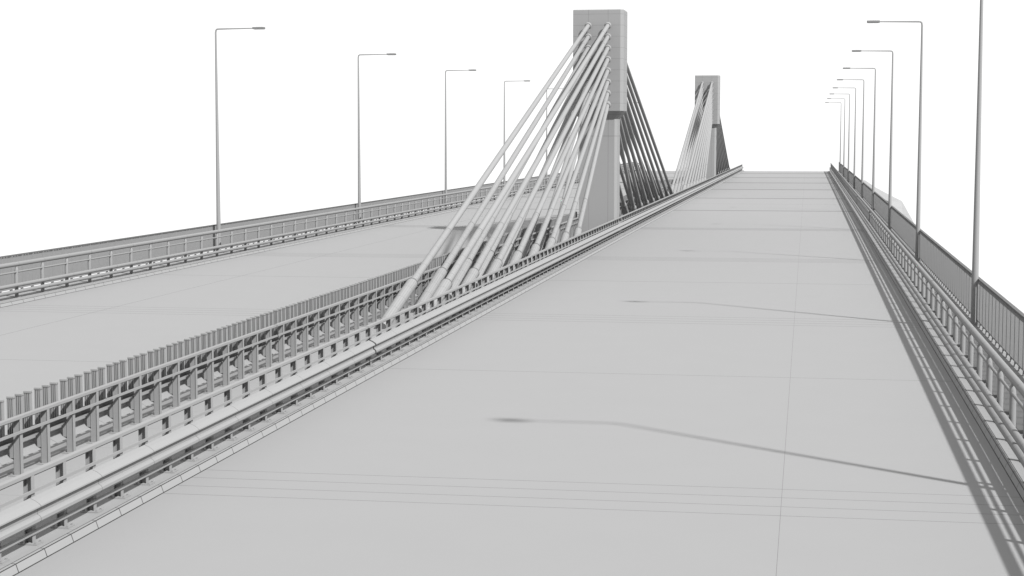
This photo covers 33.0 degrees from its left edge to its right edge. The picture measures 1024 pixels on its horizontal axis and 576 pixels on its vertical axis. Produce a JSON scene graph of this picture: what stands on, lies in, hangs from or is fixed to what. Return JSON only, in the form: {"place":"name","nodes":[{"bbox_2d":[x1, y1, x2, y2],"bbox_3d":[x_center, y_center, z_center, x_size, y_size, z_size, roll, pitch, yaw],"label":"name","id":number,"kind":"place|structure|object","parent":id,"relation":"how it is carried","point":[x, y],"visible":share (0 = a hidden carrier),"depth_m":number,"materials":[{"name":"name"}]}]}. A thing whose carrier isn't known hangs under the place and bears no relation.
{"place":"outdoors","nodes":[
{"label":"outdoors","id":0,"kind":"place"},
{"bbox_2d":[0,170,640,302],"bbox_3d":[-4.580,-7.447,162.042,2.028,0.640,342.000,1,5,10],"label":"pavement","id":1,"kind":"structure","parent":0,"point":[23,295],"depth_m":89.29,"materials":[{"name":"concrete"}]},
{"bbox_2d":[215,27,264,252],"bbox_3d":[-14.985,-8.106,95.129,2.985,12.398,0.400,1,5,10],"label":"street lamp","id":2,"kind":"object","parent":1,"relation":"on","point":[218,221],"visible":0.82,"depth_m":95.30,"materials":[{"name":"metal"}]},
{"bbox_2d":[0,162,633,292],"bbox_3d":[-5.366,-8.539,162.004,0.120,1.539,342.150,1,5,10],"label":"parapet railing","id":3,"kind":"object","parent":1,"relation":"on","point":[8,279],"visible":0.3,"depth_m":92.29,"materials":[{"name":"metal"}]},
{"bbox_2d":[0,163,640,296],"bbox_3d":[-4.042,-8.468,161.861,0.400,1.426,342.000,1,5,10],"label":"pipe guardrail","id":4,"kind":"object","parent":1,"relation":"on","point":[89,271],"visible":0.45,"depth_m":91.61,"materials":[{"name":"metal"}]},
{"bbox_2d":[358,53,395,222],"bbox_3d":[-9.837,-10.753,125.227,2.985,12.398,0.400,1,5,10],"label":"street lamp","id":5,"kind":"object","parent":1,"relation":"on","point":[359,188],"visible":0.81,"depth_m":125.41,"materials":[{"name":"metal"}]},
{"bbox_2d":[445,69,475,195],"bbox_3d":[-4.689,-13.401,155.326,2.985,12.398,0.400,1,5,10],"label":"street lamp","id":6,"kind":"object","parent":1,"relation":"on","point":[446,130],"visible":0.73,"depth_m":155.46,"materials":[{"name":"metal"}]},
{"bbox_2d":[503,80,529,186],"bbox_3d":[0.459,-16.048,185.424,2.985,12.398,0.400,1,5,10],"label":"street lamp","id":7,"kind":"object","parent":1,"relation":"on","point":[504,127],"visible":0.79,"depth_m":185.43,"materials":[{"name":"metal"}]},
{"bbox_2d":[546,88,562,179],"bbox_3d":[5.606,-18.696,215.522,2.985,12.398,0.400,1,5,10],"label":"street lamp","id":8,"kind":"object","parent":1,"relation":"on","point":[546,129],"visible":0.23,"depth_m":215.51,"materials":[{"name":"metal"}]},
{"bbox_2d":[0,171,686,474],"bbox_3d":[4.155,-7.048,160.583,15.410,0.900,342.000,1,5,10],"label":"road","id":9,"kind":"structure","parent":0,"point":[51,339],"depth_m":70.03,"materials":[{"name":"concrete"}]},
{"bbox_2d":[0,254,526,476],"bbox_3d":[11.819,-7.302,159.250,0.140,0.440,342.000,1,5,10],"label":"kerb","id":10,"kind":"structure","parent":9,"relation":"on","point":[166,406],"depth_m":40.38,"materials":[{"name":"concrete"}]},
{"bbox_2d":[0,172,635,307],"bbox_3d":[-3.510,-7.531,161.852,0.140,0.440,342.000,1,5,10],"label":"kerb","id":11,"kind":"structure","parent":9,"relation":"on","point":[25,300],"depth_m":88.28,"materials":[{"name":"concrete"}]},
{"bbox_2d":[0,170,742,568],"bbox_3d":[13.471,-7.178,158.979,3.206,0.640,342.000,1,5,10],"label":"median","id":12,"kind":"object","parent":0,"point":[12,554],"visible":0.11,"depth_m":36.80,"materials":[{"name":"concrete"}]},
{"bbox_2d":[0,177,696,476],"bbox_3d":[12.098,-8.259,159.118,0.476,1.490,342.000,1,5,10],"label":"crash barrier","id":13,"kind":"object","parent":12,"relation":"on","point":[195,361],"visible":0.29,"depth_m":42.34,"materials":[{"name":"metal"}]},
{"bbox_2d":[0,164,742,563],"bbox_3d":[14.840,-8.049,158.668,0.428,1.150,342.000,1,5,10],"label":"crash barrier","id":14,"kind":"object","parent":12,"relation":"on","point":[30,512],"visible":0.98,"depth_m":38.11,"materials":[{"name":"metal"}]},
{"bbox_2d":[375,22,591,328],"bbox_3d":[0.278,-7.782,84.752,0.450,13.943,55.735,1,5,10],"label":"stay cable","id":15,"kind":"object","parent":12,"relation":"attached to","point":[404,294],"visible":0.98,"depth_m":71.29,"materials":[{"name":"metal"}]},
{"bbox_2d":[412,33,591,312],"bbox_3d":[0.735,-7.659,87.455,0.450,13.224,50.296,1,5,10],"label":"stay cable","id":16,"kind":"object","parent":12,"relation":"attached to","point":[440,274],"visible":0.94,"depth_m":76.95,"materials":[{"name":"metal"}]},
{"bbox_2d":[419,22,610,316],"bbox_3d":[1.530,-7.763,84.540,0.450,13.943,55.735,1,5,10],"label":"stay cable","id":17,"kind":"object","parent":12,"relation":"attached to","point":[445,284],"visible":0.9,"depth_m":74.07,"materials":[{"name":"metal"}]},
{"bbox_2d":[444,45,591,298],"bbox_3d":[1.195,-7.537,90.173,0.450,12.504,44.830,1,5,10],"label":"stay cable","id":18,"kind":"object","parent":12,"relation":"attached to","point":[462,272],"visible":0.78,"depth_m":76.58,"materials":[{"name":"metal"}]},
{"bbox_2d":[451,33,610,312],"bbox_3d":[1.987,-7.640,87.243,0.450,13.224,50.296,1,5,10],"label":"stay cable","id":19,"kind":"object","parent":12,"relation":"attached to","point":[473,273],"visible":0.96,"depth_m":79.13,"materials":[{"name":"metal"}]},
{"bbox_2d":[476,57,591,286],"bbox_3d":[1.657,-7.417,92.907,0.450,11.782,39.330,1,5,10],"label":"stay cable","id":20,"kind":"object","parent":12,"relation":"attached to","point":[486,264],"visible":0.47,"depth_m":82.52,"materials":[{"name":"metal"}]},
{"bbox_2d":[499,67,591,276],"bbox_3d":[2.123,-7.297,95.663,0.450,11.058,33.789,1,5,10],"label":"stay cable","id":21,"kind":"object","parent":12,"relation":"attached to","point":[506,258],"visible":0.33,"depth_m":94.99,"materials":[{"name":"metal"}]},
{"bbox_2d":[482,45,610,286],"bbox_3d":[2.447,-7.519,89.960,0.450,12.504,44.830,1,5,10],"label":"stay cable","id":22,"kind":"object","parent":12,"relation":"attached to","point":[497,263],"visible":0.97,"depth_m":83.87,"materials":[{"name":"metal"}]},
{"bbox_2d":[518,79,588,267],"bbox_3d":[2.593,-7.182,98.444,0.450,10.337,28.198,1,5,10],"label":"stay cable","id":23,"kind":"object","parent":12,"relation":"attached to","point":[527,245],"visible":0.32,"depth_m":98.66,"materials":[{"name":"metal"}]},
{"bbox_2d":[504,56,610,276],"bbox_3d":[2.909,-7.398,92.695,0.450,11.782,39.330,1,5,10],"label":"stay cable","id":24,"kind":"object","parent":12,"relation":"attached to","point":[517,255],"visible":0.92,"depth_m":88.37,"materials":[{"name":"metal"}]},
{"bbox_2d":[539,90,590,250],"bbox_3d":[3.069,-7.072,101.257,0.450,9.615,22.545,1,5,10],"label":"stay cable","id":25,"kind":"object","parent":12,"relation":"attached to","point":[566,160],"visible":0.26,"depth_m":101.45,"materials":[{"name":"metal"}]},
{"bbox_2d":[523,67,610,267],"bbox_3d":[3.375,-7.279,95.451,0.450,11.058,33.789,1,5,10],"label":"stay cable","id":26,"kind":"object","parent":12,"relation":"attached to","point":[535,247],"visible":0.9,"depth_m":92.65,"materials":[{"name":"metal"}]},
{"bbox_2d":[552,102,590,243],"bbox_3d":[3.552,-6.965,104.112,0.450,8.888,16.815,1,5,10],"label":"stay cable","id":27,"kind":"object","parent":12,"relation":"attached to","point":[570,174],"visible":0.39,"depth_m":103.77,"materials":[{"name":"metal"}]},
{"bbox_2d":[545,78,610,252],"bbox_3d":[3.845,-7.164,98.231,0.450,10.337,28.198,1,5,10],"label":"stay cable","id":28,"kind":"object","parent":12,"relation":"attached to","point":[551,240],"visible":0.88,"depth_m":96.47,"materials":[{"name":"metal"}]},
{"bbox_2d":[558,90,610,251],"bbox_3d":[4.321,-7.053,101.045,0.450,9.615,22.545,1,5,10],"label":"stay cable","id":29,"kind":"object","parent":12,"relation":"attached to","point":[565,235],"visible":0.79,"depth_m":100.03,"materials":[{"name":"metal"}]},
{"bbox_2d":[571,101,610,245],"bbox_3d":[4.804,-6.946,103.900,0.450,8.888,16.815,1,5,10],"label":"stay cable","id":30,"kind":"object","parent":12,"relation":"attached to","point":[578,230],"visible":0.81,"depth_m":103.37,"materials":[{"name":"metal"}]},
{"bbox_2d":[573,9,626,233],"bbox_3d":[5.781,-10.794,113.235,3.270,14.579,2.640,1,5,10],"label":"bridge pylon","id":31,"kind":"object","parent":12,"relation":"on","point":[603,205],"visible":0.63,"depth_m":112.26,"materials":[{"name":"concrete"}]},
{"bbox_2d":[620,185,628,214],"bbox_3d":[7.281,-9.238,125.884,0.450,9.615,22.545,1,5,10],"label":"stay cable","id":32,"kind":"object","parent":12,"relation":"attached to","point":[624,206],"visible":0.34,"depth_m":134.30,"materials":[{"name":"metal"}]},
{"bbox_2d":[620,164,630,210],"bbox_3d":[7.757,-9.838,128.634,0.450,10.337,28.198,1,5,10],"label":"stay cable","id":33,"kind":"object","parent":12,"relation":"attached to","point":[624,183],"visible":0.36,"depth_m":135.13,"materials":[{"name":"metal"}]},
{"bbox_2d":[620,134,636,211],"bbox_3d":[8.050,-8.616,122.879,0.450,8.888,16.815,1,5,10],"label":"stay cable","id":34,"kind":"object","parent":12,"relation":"attached to","point":[633,206],"visible":0.57,"depth_m":124.23,"materials":[{"name":"metal"}]},
{"bbox_2d":[620,153,637,208],"bbox_3d":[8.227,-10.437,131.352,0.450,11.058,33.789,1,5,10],"label":"stay cable","id":35,"kind":"object","parent":12,"relation":"attached to","point":[633,191],"visible":0.24,"depth_m":141.08,"materials":[{"name":"metal"}]},
{"bbox_2d":[620,118,642,208],"bbox_3d":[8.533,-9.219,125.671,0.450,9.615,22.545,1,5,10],"label":"stay cable","id":36,"kind":"object","parent":12,"relation":"attached to","point":[640,204],"visible":0.48,"depth_m":126.29,"materials":[{"name":"metal"}]},
{"bbox_2d":[620,133,644,206],"bbox_3d":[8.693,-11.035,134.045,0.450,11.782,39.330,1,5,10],"label":"stay cable","id":37,"kind":"object","parent":12,"relation":"attached to","point":[639,190],"visible":0.27,"depth_m":145.45,"materials":[{"name":"metal"}]},
{"bbox_2d":[621,115,648,205],"bbox_3d":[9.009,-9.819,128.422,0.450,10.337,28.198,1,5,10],"label":"stay cable","id":38,"kind":"object","parent":12,"relation":"attached to","point":[646,201],"visible":0.46,"depth_m":129.16,"materials":[{"name":"metal"}]},
{"bbox_2d":[621,120,649,203],"bbox_3d":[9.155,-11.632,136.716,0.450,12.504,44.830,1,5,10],"label":"stay cable","id":39,"kind":"object","parent":12,"relation":"attached to","point":[646,191],"visible":0.28,"depth_m":149.81,"materials":[{"name":"metal"}]},
{"bbox_2d":[624,112,654,203],"bbox_3d":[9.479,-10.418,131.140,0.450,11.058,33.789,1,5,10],"label":"stay cable","id":40,"kind":"object","parent":12,"relation":"attached to","point":[651,199],"visible":0.57,"depth_m":132.70,"materials":[{"name":"metal"}]},
{"bbox_2d":[624,116,655,200],"bbox_3d":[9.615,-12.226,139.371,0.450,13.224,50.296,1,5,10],"label":"stay cable","id":41,"kind":"object","parent":12,"relation":"attached to","point":[651,188],"visible":0.23,"depth_m":153.78,"materials":[{"name":"metal"}]},
{"bbox_2d":[627,100,659,200],"bbox_3d":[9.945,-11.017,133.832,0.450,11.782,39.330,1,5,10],"label":"stay cable","id":42,"kind":"object","parent":12,"relation":"attached to","point":[657,197],"visible":0.48,"depth_m":135.06,"materials":[{"name":"metal"}]},
{"bbox_2d":[627,111,660,198],"bbox_3d":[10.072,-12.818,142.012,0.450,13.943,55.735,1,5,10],"label":"stay cable","id":43,"kind":"object","parent":12,"relation":"attached to","point":[657,189],"visible":0.18,"depth_m":157.91,"materials":[{"name":"metal"}]},
{"bbox_2d":[627,87,664,198],"bbox_3d":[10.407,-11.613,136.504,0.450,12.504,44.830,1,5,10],"label":"stay cable","id":44,"kind":"object","parent":12,"relation":"attached to","point":[662,194],"visible":0.48,"depth_m":136.88,"materials":[{"name":"metal"}]},
{"bbox_2d":[627,75,669,196],"bbox_3d":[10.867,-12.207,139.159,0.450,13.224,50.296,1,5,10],"label":"stay cable","id":45,"kind":"object","parent":12,"relation":"attached to","point":[646,134],"visible":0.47,"depth_m":138.31,"materials":[{"name":"metal"}]},
{"bbox_2d":[627,63,673,194],"bbox_3d":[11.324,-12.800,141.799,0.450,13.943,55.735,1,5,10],"label":"stay cable","id":46,"kind":"object","parent":12,"relation":"attached to","point":[671,191],"visible":0.54,"depth_m":140.01,"materials":[{"name":"metal"}]},
{"bbox_2d":[669,81,703,193],"bbox_3d":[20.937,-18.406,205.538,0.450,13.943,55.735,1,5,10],"label":"stay cable","id":47,"kind":"object","parent":12,"relation":"attached to","point":[681,155],"visible":0.93,"depth_m":201.66,"materials":[{"name":"metal"}]},
{"bbox_2d":[674,87,703,192],"bbox_3d":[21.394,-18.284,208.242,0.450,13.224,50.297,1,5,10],"label":"stay cable","id":48,"kind":"object","parent":12,"relation":"attached to","point":[681,166],"visible":0.77,"depth_m":203.28,"materials":[{"name":"metal"}]},
{"bbox_2d":[677,92,703,191],"bbox_3d":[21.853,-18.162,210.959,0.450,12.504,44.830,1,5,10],"label":"stay cable","id":49,"kind":"object","parent":12,"relation":"attached to","point":[681,176],"visible":0.77,"depth_m":205.59,"materials":[{"name":"metal"}]},
{"bbox_2d":[680,98,703,190],"bbox_3d":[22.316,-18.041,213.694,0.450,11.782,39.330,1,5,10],"label":"stay cable","id":50,"kind":"object","parent":12,"relation":"attached to","point":[687,163],"visible":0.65,"depth_m":210.66,"materials":[{"name":"metal"}]},
{"bbox_2d":[687,103,703,181],"bbox_3d":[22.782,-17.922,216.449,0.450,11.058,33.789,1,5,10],"label":"stay cable","id":51,"kind":"object","parent":12,"relation":"attached to","point":[696,133],"visible":0.33,"depth_m":220.29,"materials":[{"name":"metal"}]},
{"bbox_2d":[689,108,703,180],"bbox_3d":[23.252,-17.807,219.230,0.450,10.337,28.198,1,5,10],"label":"stay cable","id":52,"kind":"object","parent":12,"relation":"attached to","point":[698,128],"visible":0.27,"depth_m":228.34,"materials":[{"name":"metal"}]},
{"bbox_2d":[682,81,713,189],"bbox_3d":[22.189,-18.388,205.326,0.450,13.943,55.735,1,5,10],"label":"stay cable","id":53,"kind":"object","parent":12,"relation":"attached to","point":[694,149],"visible":0.94,"depth_m":202.12,"materials":[{"name":"metal"}]},
{"bbox_2d":[686,87,713,187],"bbox_3d":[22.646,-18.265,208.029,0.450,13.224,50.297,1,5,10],"label":"stay cable","id":54,"kind":"object","parent":12,"relation":"attached to","point":[693,162],"visible":0.68,"depth_m":203.88,"materials":[{"name":"metal"}]},
{"bbox_2d":[690,92,712,185],"bbox_3d":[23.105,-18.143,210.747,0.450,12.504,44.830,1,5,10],"label":"stay cable","id":55,"kind":"object","parent":12,"relation":"attached to","point":[694,168],"visible":0.7,"depth_m":207.10,"materials":[{"name":"metal"}]},
{"bbox_2d":[693,98,712,184],"bbox_3d":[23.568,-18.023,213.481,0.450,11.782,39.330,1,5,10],"label":"stay cable","id":56,"kind":"object","parent":12,"relation":"attached to","point":[696,171],"visible":0.65,"depth_m":210.10,"materials":[{"name":"metal"}]},
{"bbox_2d":[696,103,712,183],"bbox_3d":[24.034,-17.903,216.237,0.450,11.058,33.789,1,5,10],"label":"stay cable","id":57,"kind":"object","parent":12,"relation":"attached to","point":[698,174],"visible":0.62,"depth_m":213.51,"materials":[{"name":"metal"}]},
{"bbox_2d":[699,109,712,181],"bbox_3d":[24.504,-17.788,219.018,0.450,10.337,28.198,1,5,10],"label":"stay cable","id":58,"kind":"object","parent":12,"relation":"attached to","point":[701,170],"visible":0.63,"depth_m":217.15,"materials":[{"name":"metal"}]},
{"bbox_2d":[701,114,712,181],"bbox_3d":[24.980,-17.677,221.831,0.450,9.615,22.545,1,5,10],"label":"stay cable","id":59,"kind":"object","parent":12,"relation":"attached to","point":[703,171],"visible":0.65,"depth_m":219.91,"materials":[{"name":"metal"}]},
{"bbox_2d":[695,75,719,178],"bbox_3d":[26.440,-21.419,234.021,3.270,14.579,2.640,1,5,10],"label":"bridge pylon","id":60,"kind":"object","parent":12,"relation":"on","point":[711,164],"visible":0.59,"depth_m":232.42,"materials":[{"name":"concrete"}]},
{"bbox_2d":[704,120,712,179],"bbox_3d":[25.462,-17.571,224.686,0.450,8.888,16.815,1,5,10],"label":"stay cable","id":61,"kind":"object","parent":12,"relation":"attached to","point":[705,172],"visible":0.68,"depth_m":223.31,"materials":[{"name":"metal"}]},
{"bbox_2d":[716,151,718,176],"bbox_3d":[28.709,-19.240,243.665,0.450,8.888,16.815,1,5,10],"label":"stay cable","id":62,"kind":"object","parent":12,"relation":"attached to","point":[717,172],"visible":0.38,"depth_m":247.79,"materials":[{"name":"metal"}]},
{"bbox_2d":[716,139,720,173],"bbox_3d":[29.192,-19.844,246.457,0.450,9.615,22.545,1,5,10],"label":"stay cable","id":63,"kind":"object","parent":12,"relation":"attached to","point":[719,171],"visible":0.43,"depth_m":250.08,"materials":[{"name":"metal"}]},
{"bbox_2d":[716,135,722,172],"bbox_3d":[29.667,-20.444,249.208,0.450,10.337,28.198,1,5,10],"label":"stay cable","id":64,"kind":"object","parent":12,"relation":"attached to","point":[719,155],"visible":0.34,"depth_m":253.30,"materials":[{"name":"metal"}]},
{"bbox_2d":[717,129,723,171],"bbox_3d":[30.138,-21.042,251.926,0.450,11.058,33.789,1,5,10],"label":"stay cable","id":65,"kind":"object","parent":12,"relation":"attached to","point":[720,151],"visible":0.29,"depth_m":255.86,"materials":[{"name":"metal"}]},
{"bbox_2d":[717,127,725,171],"bbox_3d":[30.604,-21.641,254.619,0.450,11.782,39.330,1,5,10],"label":"stay cable","id":66,"kind":"object","parent":12,"relation":"attached to","point":[721,150],"visible":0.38,"depth_m":259.95,"materials":[{"name":"metal"}]},
{"bbox_2d":[718,126,726,170],"bbox_3d":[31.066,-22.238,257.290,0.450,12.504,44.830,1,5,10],"label":"stay cable","id":67,"kind":"object","parent":12,"relation":"attached to","point":[722,149],"visible":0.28,"depth_m":263.32,"materials":[{"name":"metal"}]},
{"bbox_2d":[719,124,728,169],"bbox_3d":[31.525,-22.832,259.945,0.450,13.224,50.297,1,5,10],"label":"stay cable","id":68,"kind":"object","parent":12,"relation":"attached to","point":[723,148],"visible":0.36,"depth_m":267.41,"materials":[{"name":"metal"}]},
{"bbox_2d":[720,118,729,169],"bbox_3d":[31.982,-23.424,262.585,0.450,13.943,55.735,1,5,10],"label":"stay cable","id":69,"kind":"object","parent":12,"relation":"attached to","point":[724,144],"visible":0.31,"depth_m":269.89,"materials":[{"name":"metal"}]},
{"bbox_2d":[0,0,1023,312],"label":"sky","id":70,"kind":"structure","parent":0,"point":[108,110],"materials":[{"name":"white"}]},
{"bbox_2d":[15,171,1023,575],"bbox_3d":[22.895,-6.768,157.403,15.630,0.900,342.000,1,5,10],"label":"road","id":71,"kind":"structure","parent":0,"point":[745,373],"depth_m":36.75,"materials":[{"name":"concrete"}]},
{"bbox_2d":[0,170,743,575],"bbox_3d":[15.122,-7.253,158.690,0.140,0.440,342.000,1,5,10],"label":"kerb","id":72,"kind":"structure","parent":71,"relation":"on","point":[58,544],"depth_m":36.34,"materials":[{"name":"concrete"}]},
{"bbox_2d":[828,171,1023,501],"bbox_3d":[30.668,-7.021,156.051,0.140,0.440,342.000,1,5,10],"label":"kerb","id":73,"kind":"structure","parent":71,"relation":"on","point":[1006,463],"depth_m":44.55,"materials":[{"name":"concrete"}]},
{"bbox_2d":[863,180,913,222],"bbox_3d":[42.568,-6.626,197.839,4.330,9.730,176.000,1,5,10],"label":"embankment","id":74,"kind":"structure","parent":0,"point":[898,204],"depth_m":157.51,"materials":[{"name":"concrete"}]},
{"bbox_2d":[830,171,1023,481],"bbox_3d":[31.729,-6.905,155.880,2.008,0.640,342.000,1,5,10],"label":"pavement","id":75,"kind":"structure","parent":0,"point":[1012,457],"depth_m":50.14,"materials":[{"name":"concrete"}]},
{"bbox_2d":[825,102,840,172],"bbox_3d":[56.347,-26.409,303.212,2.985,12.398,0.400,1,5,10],"label":"street lamp","id":76,"kind":"object","parent":75,"relation":"on","point":[840,139],"visible":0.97,"depth_m":302.99,"materials":[{"name":"metal"}]},
{"bbox_2d":[827,98,844,176],"bbox_3d":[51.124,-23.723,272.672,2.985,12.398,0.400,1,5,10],"label":"street lamp","id":77,"kind":"object","parent":75,"relation":"on","point":[844,136],"visible":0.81,"depth_m":272.42,"materials":[{"name":"metal"}]},
{"bbox_2d":[829,93,849,181],"bbox_3d":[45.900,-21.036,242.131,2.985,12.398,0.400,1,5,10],"label":"street lamp","id":78,"kind":"object","parent":75,"relation":"on","point":[848,138],"visible":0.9,"depth_m":241.88,"materials":[{"name":"metal"}]},
{"bbox_2d":[833,87,855,188],"bbox_3d":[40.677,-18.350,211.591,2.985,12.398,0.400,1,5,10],"label":"street lamp","id":79,"kind":"object","parent":75,"relation":"on","point":[854,142],"visible":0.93,"depth_m":211.36,"materials":[{"name":"metal"}]},
{"bbox_2d":[837,79,863,197],"bbox_3d":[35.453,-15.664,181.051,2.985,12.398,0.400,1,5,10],"label":"street lamp","id":80,"kind":"object","parent":75,"relation":"on","point":[862,139],"visible":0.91,"depth_m":180.81,"materials":[{"name":"metal"}]},
{"bbox_2d":[843,67,875,209],"bbox_3d":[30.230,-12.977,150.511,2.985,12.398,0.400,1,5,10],"label":"street lamp","id":81,"kind":"object","parent":75,"relation":"on","point":[873,179],"visible":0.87,"depth_m":150.26,"materials":[{"name":"metal"}]},
{"bbox_2d":[852,50,893,228],"bbox_3d":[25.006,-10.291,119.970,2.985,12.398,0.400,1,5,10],"label":"street lamp","id":82,"kind":"object","parent":75,"relation":"on","point":[890,182],"visible":0.91,"depth_m":119.72,"materials":[{"name":"metal"}]},
{"bbox_2d":[867,20,922,260],"bbox_3d":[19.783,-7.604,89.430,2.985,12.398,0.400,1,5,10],"label":"street lamp","id":83,"kind":"object","parent":75,"relation":"on","point":[917,240],"visible":0.89,"depth_m":89.20,"materials":[{"name":"metal"}]},
{"bbox_2d":[829,163,1023,466],"bbox_3d":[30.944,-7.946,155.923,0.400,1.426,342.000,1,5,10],"label":"pipe guardrail","id":84,"kind":"object","parent":75,"relation":"on","point":[908,275],"visible":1,"depth_m":49.47,"materials":[{"name":"metal"}]},
{"bbox_2d":[839,162,1023,375],"bbox_3d":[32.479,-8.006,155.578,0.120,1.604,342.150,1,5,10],"label":"parapet railing","id":85,"kind":"object","parent":75,"relation":"on","point":[1000,320],"visible":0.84,"depth_m":65.08,"materials":[{"name":"metal"}]},
{"bbox_2d":[970,0,982,325],"bbox_3d":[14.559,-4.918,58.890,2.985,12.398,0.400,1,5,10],"label":"street lamp","id":86,"kind":"object","parent":75,"relation":"on","point":[975,278],"visible":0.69,"depth_m":58.74,"materials":[{"name":"metal"}]}
]}

